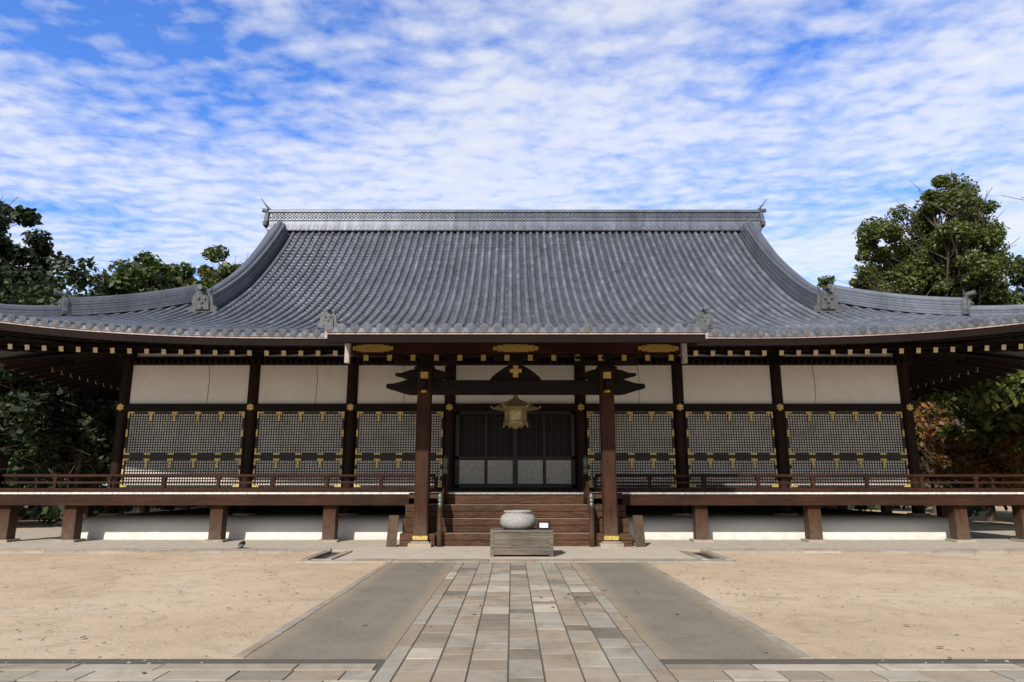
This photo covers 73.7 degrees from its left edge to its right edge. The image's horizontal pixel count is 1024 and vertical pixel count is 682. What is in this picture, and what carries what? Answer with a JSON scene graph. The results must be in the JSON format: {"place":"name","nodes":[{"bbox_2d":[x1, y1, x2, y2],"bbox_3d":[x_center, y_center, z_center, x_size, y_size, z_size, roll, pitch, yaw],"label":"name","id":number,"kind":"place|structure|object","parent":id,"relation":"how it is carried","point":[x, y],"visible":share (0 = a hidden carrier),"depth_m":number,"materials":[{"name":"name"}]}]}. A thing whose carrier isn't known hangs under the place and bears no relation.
{"place":"outdoors","nodes":[
{"label":"outdoors","id":0,"kind":"place"},
{"bbox_2d":[0,505,1023,658],"bbox_3d":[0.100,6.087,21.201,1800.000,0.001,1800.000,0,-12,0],"label":"sand ground","id":1,"kind":"structure","parent":0,"point":[856,624],"depth_m":9.78,"materials":[{"name":"beige sand"}]},
{"bbox_2d":[0,170,1023,523],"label":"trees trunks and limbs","id":2,"kind":"object","parent":1,"relation":"on","point":[80,464],"visible":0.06,"depth_m":38.78,"materials":[{"name":"brown plant"}]},
{"bbox_2d":[1,250,915,457],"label":"tree leaves","id":3,"kind":"object","parent":2,"relation":"attached to","point":[141,277],"visible":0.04,"depth_m":48.26,"materials":[{"name":"green plant"}]},
{"bbox_2d":[0,201,1023,484],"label":"tree leaves","id":4,"kind":"object","parent":2,"relation":"attached to","point":[20,411],"visible":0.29,"depth_m":27.72,"materials":[{"name":"green plant"}]},
{"bbox_2d":[10,172,1023,473],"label":"tree leaves","id":5,"kind":"object","parent":2,"relation":"attached to","point":[918,270],"visible":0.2,"depth_m":44.48,"materials":[{"name":"green plant"}]},
{"bbox_2d":[913,402,1023,487],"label":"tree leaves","id":6,"kind":"object","parent":2,"relation":"attached to","point":[937,444],"visible":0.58,"depth_m":30.12,"materials":[{"name":"brown plant"}]},
{"bbox_2d":[0,505,1023,539],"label":"veranda posts","id":7,"kind":"object","parent":1,"relation":"on","point":[955,515],"visible":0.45,"depth_m":19.33,"materials":[{"name":"brown wood"}]},
{"bbox_2d":[0,495,1023,504],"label":"veranda beams","id":8,"kind":"structure","parent":7,"relation":"on","point":[405,499],"depth_m":19.26,"materials":[{"name":"brown wood"}]},
{"bbox_2d":[2,491,1023,494],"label":"veranda floor boards","id":9,"kind":"object","parent":7,"relation":"on","point":[512,491],"visible":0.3,"depth_m":19.70,"materials":[{"name":"brown wood"}]},
{"bbox_2d":[0,474,1023,491],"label":"veranda railing","id":10,"kind":"object","parent":9,"relation":"on","point":[55,482],"visible":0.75,"depth_m":19.46,"materials":[{"name":"brown wood"}]},
{"bbox_2d":[0,492,1023,493],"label":"white veranda board ends","id":11,"kind":"object","parent":9,"relation":"attached to","point":[511,492],"visible":0.94,"depth_m":19.28,"materials":[{"name":"white paint"}]},
{"bbox_2d":[0,492,1023,494],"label":"veranda edge beam","id":12,"kind":"structure","parent":9,"relation":"attached to","point":[512,494],"depth_m":19.28,"materials":[{"name":"brown wood"}]},
{"bbox_2d":[0,548,1023,562],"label":"gutter kerb stones","id":13,"kind":"object","parent":1,"relation":"on","point":[319,552],"visible":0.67,"depth_m":16.24,"materials":[{"name":"grey stone"}]},
{"bbox_2d":[0,554,1023,679],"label":"ground pebbles","id":14,"kind":"object","parent":1,"relation":"on","point":[878,656],"visible":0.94,"depth_m":9.03,"materials":[{"name":"stone"}]},
{"bbox_2d":[0,526,1023,550],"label":"apron tataki","id":15,"kind":"object","parent":1,"relation":"on","point":[47,537],"depth_m":18.73,"materials":[{"name":"beige concrete"}]},
{"bbox_2d":[238,541,247,547],"bbox_3d":[-6.800,5.129,17.175,0.240,0.196,0.225,0,-12,0],"label":"ground spotlight","id":16,"kind":"object","parent":15,"relation":"on","point":[243,542],"visible":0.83,"depth_m":17.18,"materials":[{"name":"black metal"}]},
{"bbox_2d":[0,538,1023,541],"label":"post base stones","id":17,"kind":"object","parent":15,"relation":"on","point":[340,539],"visible":0.16,"depth_m":19.11,"materials":[{"name":"grey stone"}]},
{"bbox_2d":[115,344,915,490],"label":"horizontal beams","id":18,"kind":"structure","parent":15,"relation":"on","point":[487,407],"depth_m":21.84,"materials":[{"name":"brown wood"}]},
{"bbox_2d":[0,330,1023,400],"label":"eave rafters","id":19,"kind":"object","parent":18,"relation":"on","point":[922,371],"visible":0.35,"depth_m":21.84,"materials":[{"name":"brown wood"}]},
{"bbox_2d":[0,323,1023,346],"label":"eave fascia","id":20,"kind":"structure","parent":19,"relation":"on","point":[342,340],"depth_m":17.69,"materials":[{"name":"brown wood"}]},
{"bbox_2d":[0,336,1023,385],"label":"eave soffit","id":21,"kind":"structure","parent":19,"relation":"on","point":[90,356],"depth_m":22.96,"materials":[{"name":"brown wood"}]},
{"bbox_2d":[8,344,1022,389],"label":"roof eaves","id":22,"kind":"object","parent":19,"relation":"attached to","point":[764,352],"visible":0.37,"depth_m":19.49,"materials":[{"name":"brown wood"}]},
{"bbox_2d":[0,321,1023,391],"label":"eave fascia boards","id":23,"kind":"object","parent":18,"relation":"attached to","point":[347,357],"visible":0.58,"depth_m":17.56,"materials":[{"name":"brown wood"}]},
{"bbox_2d":[0,232,1023,359],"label":"roof deck","id":24,"kind":"structure","parent":23,"relation":"on","point":[5,355],"depth_m":22.97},
{"bbox_2d":[106,233,914,327],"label":"roof tile rows","id":25,"kind":"object","parent":24,"relation":"on","point":[515,323],"visible":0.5,"depth_m":26.70,"materials":[{"name":"grey tile"}]},
{"bbox_2d":[0,220,1023,326],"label":"descending roof ridges","id":26,"kind":"object","parent":24,"relation":"on","point":[247,273],"visible":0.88,"depth_m":23.24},
{"bbox_2d":[54,198,975,328],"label":"ridge-end ornaments","id":27,"kind":"object","parent":26,"relation":"attached to","point":[202,303],"visible":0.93,"depth_m":22.53},
{"bbox_2d":[0,313,1023,336],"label":"eave tiles","id":28,"kind":"object","parent":24,"relation":"attached to","point":[535,327],"visible":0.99,"depth_m":17.66,"materials":[{"name":"grey tile"}]},
{"bbox_2d":[2,317,1023,336],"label":"eave pan lips","id":29,"kind":"object","parent":24,"relation":"attached to","point":[276,334],"visible":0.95,"depth_m":17.68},
{"bbox_2d":[4,231,1023,332],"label":"round roof tiles","id":30,"kind":"object","parent":24,"relation":"on","point":[163,318],"visible":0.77,"depth_m":24.97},
{"bbox_2d":[267,210,761,232],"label":"roof ridge","id":31,"kind":"structure","parent":24,"relation":"on","point":[513,222],"depth_m":30.65,"materials":[{"name":"tile"}]},
{"bbox_2d":[268,212,760,229],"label":"roof ridge ornaments","id":32,"kind":"object","parent":31,"relation":"attached to","point":[516,228],"visible":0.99,"depth_m":30.71},
{"bbox_2d":[129,365,900,403],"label":"upper wall panels","id":33,"kind":"object","parent":18,"relation":"attached to","point":[702,384],"visible":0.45,"depth_m":22.15,"materials":[{"name":"white paint"}]},
{"bbox_2d":[206,365,815,403],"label":"hall cables","id":34,"kind":"object","parent":33,"relation":"attached to","point":[404,371],"visible":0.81,"depth_m":22.17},
{"bbox_2d":[137,353,892,356],"bbox_3d":[0.100,0.411,22.419,25.400,0.290,0.110,0,-12,0],"label":"plaster frieze","id":35,"kind":"object","parent":18,"relation":"attached to","point":[331,355],"visible":0.14,"depth_m":22.35,"materials":[{"name":"white paint"}]},
{"bbox_2d":[121,412,909,486],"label":"hall lattice frames","id":36,"kind":"structure","parent":18,"relation":"attached to","point":[595,457],"depth_m":21.61,"materials":[{"name":"black wood"}]},
{"bbox_2d":[123,414,906,484],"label":"hall lattice bars","id":37,"kind":"object","parent":36,"relation":"attached to","point":[438,442],"visible":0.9,"depth_m":21.77,"materials":[{"name":"black wood"}]},
{"bbox_2d":[117,404,912,486],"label":"metal fittings","id":38,"kind":"object","parent":36,"relation":"attached to","point":[580,407],"visible":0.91,"depth_m":21.64,"materials":[{"name":"gold metal"}]},
{"bbox_2d":[121,411,909,487],"bbox_3d":[0.100,3.448,21.769,24.830,2.400,0.074,0,-12,0],"label":"hall lattice backing","id":39,"kind":"object","parent":36,"relation":"attached to","point":[436,432],"visible":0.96,"depth_m":21.77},
{"bbox_2d":[127,359,905,363],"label":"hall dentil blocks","id":40,"kind":"structure","parent":18,"relation":"attached to","point":[377,361],"depth_m":22.01,"materials":[{"name":"brown wood"}]},
{"bbox_2d":[0,563,1023,681],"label":"paving stones","id":41,"kind":"object","parent":1,"relation":"on","point":[379,663],"visible":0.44,"depth_m":6.29,"materials":[{"name":"grey stone"}]},
{"bbox_2d":[9,551,1015,672],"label":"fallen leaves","id":42,"kind":"object","parent":1,"relation":"on","point":[474,614],"visible":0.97,"depth_m":9.64,"materials":[{"name":"brown plant"}]},
{"bbox_2d":[3,455,1023,525],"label":"undergrowth shrubs","id":43,"kind":"object","parent":1,"relation":"on","point":[50,513],"visible":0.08,"depth_m":34.17,"materials":[{"name":"green plant"}]},
{"bbox_2d":[337,539,696,560],"bbox_3d":[0.100,5.282,17.294,8.100,0.070,5.580,0,-12,0],"label":"stone landing","id":44,"kind":"object","parent":1,"relation":"on","point":[379,549],"visible":0.43,"depth_m":16.18,"materials":[{"name":"beige stone"}]},
{"bbox_2d":[399,493,631,546],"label":"stair side blocks","id":45,"kind":"structure","parent":44,"relation":"on","point":[406,536],"depth_m":18.21,"materials":[{"name":"brown wood"}]},
{"bbox_2d":[435,495,595,545],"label":"stair steps","id":46,"kind":"structure","parent":44,"relation":"on","point":[476,532],"depth_m":18.76,"materials":[{"name":"brown wood"}]},
{"bbox_2d":[386,515,645,546],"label":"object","id":47,"kind":"object","parent":44,"relation":"on","point":[393,520],"visible":1,"depth_m":17.81,"materials":[{"name":"brown wood"}]},
{"bbox_2d":[408,541,623,547],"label":"kohai post stones","id":48,"kind":"object","parent":44,"relation":"on","point":[428,544],"visible":0.59,"depth_m":17.45,"materials":[{"name":"beige stone"}]},
{"bbox_2d":[490,528,553,556],"bbox_3d":[0.220,4.612,15.636,1.420,0.600,0.840,0,-12,0],"label":"censer wooden stand","id":49,"kind":"object","parent":44,"relation":"on","point":[531,541],"visible":0.83,"depth_m":15.26,"materials":[{"name":"wood"}]},
{"bbox_2d":[500,510,535,528],"bbox_3d":[0.140,4.130,15.798,0.830,0.410,0.830,0,-12,0],"label":"stone urn","id":50,"kind":"object","parent":49,"relation":"on","point":[517,519],"visible":1,"depth_m":15.50,"materials":[{"name":"grey stone"}]},
{"bbox_2d":[537,521,550,529],"bbox_3d":[0.720,4.168,15.443,0.300,0.190,0.200,0,-12,0],"label":"sign frame","id":51,"kind":"object","parent":49,"relation":"on","point":[539,522],"visible":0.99,"depth_m":15.35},
{"bbox_2d":[540,523,547,527],"bbox_3d":[0.715,4.142,15.344,0.190,0.100,0.004,0,-12,0],"label":"sign","id":52,"kind":"object","parent":51,"relation":"attached to","point":[543,525],"visible":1,"depth_m":15.34,"materials":[{"name":"white paper"}]},
{"bbox_2d":[0,664,1023,681],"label":"stone paving","id":53,"kind":"structure","parent":0,"point":[367,672],"depth_m":5.88,"materials":[{"name":"stone"}]},
{"bbox_2d":[0,0,1023,484],"label":"sky","id":54,"kind":"structure","parent":0,"point":[163,128],"materials":[{"name":"blue"}]},
{"bbox_2d":[105,361,924,512],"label":"wooden columns","id":55,"kind":"structure","parent":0,"point":[450,421],"depth_m":21.73,"materials":[{"name":"brown wood"}]},
{"bbox_2d":[106,346,924,356],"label":"hall brackets","id":56,"kind":"object","parent":55,"relation":"on","point":[262,355],"visible":0.14,"depth_m":22.15,"materials":[{"name":"brown wood"}]},
{"bbox_2d":[98,513,931,515],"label":"hall pillar base stones","id":57,"kind":"object","parent":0,"point":[675,514],"visible":0.53,"depth_m":21.07,"materials":[{"name":"grey stone"}]},
{"bbox_2d":[81,505,949,539],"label":"foundation wall","id":58,"kind":"structure","parent":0,"point":[370,522],"depth_m":20.21,"materials":[{"name":"white paint"}]},
{"bbox_2d":[455,411,575,487],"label":"hall door frames","id":59,"kind":"structure","parent":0,"point":[515,457],"depth_m":21.67,"materials":[{"name":"black wood"}]},
{"bbox_2d":[459,460,570,483],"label":"panels","id":60,"kind":"object","parent":59,"relation":"in","point":[508,473],"visible":1,"depth_m":21.54,"materials":[{"name":"grey"}]},
{"bbox_2d":[413,371,618,540],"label":"porch pillars","id":61,"kind":"structure","parent":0,"point":[608,467],"depth_m":18.02,"materials":[{"name":"brown wood"}]},
{"bbox_2d":[353,354,678,394],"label":"kohai beam brackets","id":62,"kind":"object","parent":61,"relation":"on","point":[504,381],"visible":0.97,"depth_m":18.52,"materials":[{"name":"brown wood"}]},
{"bbox_2d":[351,343,680,354],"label":"beam","id":63,"kind":"structure","parent":62,"relation":"on","point":[487,348],"depth_m":18.66,"materials":[{"name":"brown wood"}]},
{"bbox_2d":[353,344,678,539],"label":"gold ornaments","id":64,"kind":"object","parent":61,"relation":"attached to","point":[515,370],"visible":0.92,"depth_m":18.63},
{"bbox_2d":[343,412,688,487],"bbox_3d":[0.100,4.139,28.953,25.000,4.800,14.130,0,-12,0],"label":"dark hall interior","id":65,"kind":"object","parent":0,"point":[493,420],"depth_m":21.94,"materials":[{"name":"black"}]},
{"bbox_2d":[437,474,594,546],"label":"stair rails","id":66,"kind":"object","parent":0,"point":[586,491],"visible":0.9,"depth_m":17.79,"materials":[{"name":"brown wood"}]},
{"bbox_2d":[437,455,593,509],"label":"giboshi caps","id":67,"kind":"object","parent":66,"relation":"on","point":[585,465],"visible":1,"depth_m":19.23,"materials":[{"name":"grey metal"}]},
{"bbox_2d":[443,518,588,518],"bbox_3d":[0.100,4.771,18.344,4.180,0.706,0.894,0,-12,0],"label":"worn stair nosing","id":68,"kind":"object","parent":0,"point":[499,518],"visible":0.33,"depth_m":18.32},
{"bbox_2d":[316,552,716,558],"bbox_3d":[0.100,4.930,15.579,80.000,0.054,2.320,0,-12,0],"label":"gutter channel","id":69,"kind":"object","parent":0,"point":[335,553],"visible":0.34,"depth_m":15.65,"materials":[{"name":"grey stone"}]},
{"bbox_2d":[243,562,801,658],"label":"paving aggregate strips","id":70,"kind":"object","parent":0,"point":[387,603],"visible":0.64,"depth_m":8.22,"materials":[{"name":"grey gravel"}]},
{"bbox_2d":[232,562,812,658],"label":"paving strip kerbs","id":71,"kind":"structure","parent":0,"point":[306,614],"depth_m":8.17,"materials":[{"name":"stone"}]},
{"bbox_2d":[371,562,676,681],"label":"stone path","id":72,"kind":"structure","parent":0,"point":[489,661],"depth_m":7.38,"materials":[{"name":"stone"}]},
{"bbox_3d":[0.100,1.462,18.494,0.021,0.040,0.024,0,-12,0],"label":"lantern chain","id":73,"kind":"object","parent":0,"visible":0},
{"bbox_2d":[490,395,540,428],"bbox_3d":[0.100,1.912,18.400,1.374,0.920,1.195,0,-12,0],"label":"hanging lantern","id":74,"kind":"object","parent":73,"relation":"hanging from","point":[515,409],"visible":1,"depth_m":18.17,"materials":[{"name":"gold metal"}]}
]}

